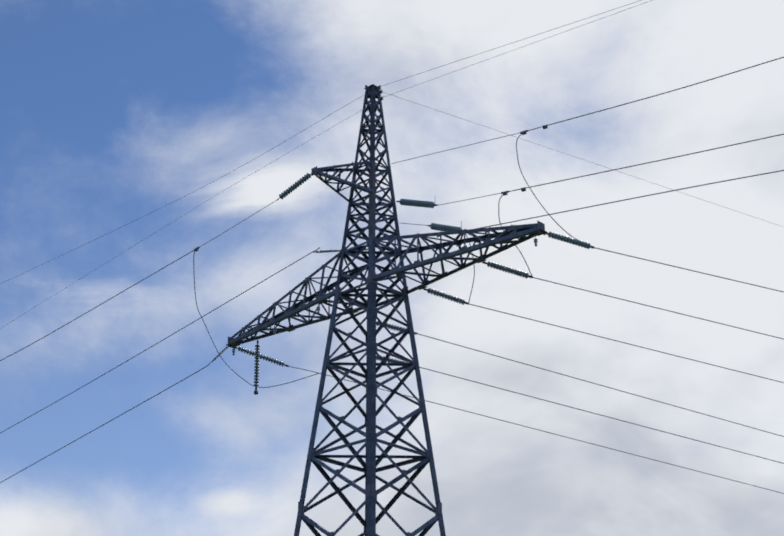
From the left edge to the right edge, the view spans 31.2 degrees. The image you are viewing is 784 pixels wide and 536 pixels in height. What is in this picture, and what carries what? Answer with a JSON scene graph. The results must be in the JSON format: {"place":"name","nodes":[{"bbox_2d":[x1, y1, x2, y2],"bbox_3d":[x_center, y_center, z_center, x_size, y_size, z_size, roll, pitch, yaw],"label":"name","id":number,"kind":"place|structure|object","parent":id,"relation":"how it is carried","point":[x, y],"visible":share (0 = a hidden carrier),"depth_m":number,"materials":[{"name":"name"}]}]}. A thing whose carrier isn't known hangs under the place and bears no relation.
{"place":"outdoors","nodes":[
{"label":"outdoors","id":0,"kind":"place"},
{"bbox_2d":[0,0,783,535],"label":"sky","id":1,"kind":"structure","parent":0,"point":[113,113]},
{"bbox_3d":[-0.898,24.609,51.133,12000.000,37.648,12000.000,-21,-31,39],"label":"ground","id":2,"kind":"structure","parent":0,"visible":0},
{"bbox_2d":[226,84,547,535],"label":"tower","id":3,"kind":"structure","parent":2,"relation":"on","point":[371,304],"depth_m":60.15,"materials":[{"name":"metal"}]},
{"bbox_2d":[0,0,783,493],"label":"power lines","id":4,"kind":"object","parent":3,"relation":"attached to","point":[474,274],"visible":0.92,"depth_m":65.39,"materials":[{"name":"metal"}]},
{"bbox_2d":[211,171,594,394],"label":"insulators","id":5,"kind":"object","parent":3,"relation":"attached to","point":[415,203],"visible":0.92,"depth_m":61.64,"materials":[{"name":"green glass"}]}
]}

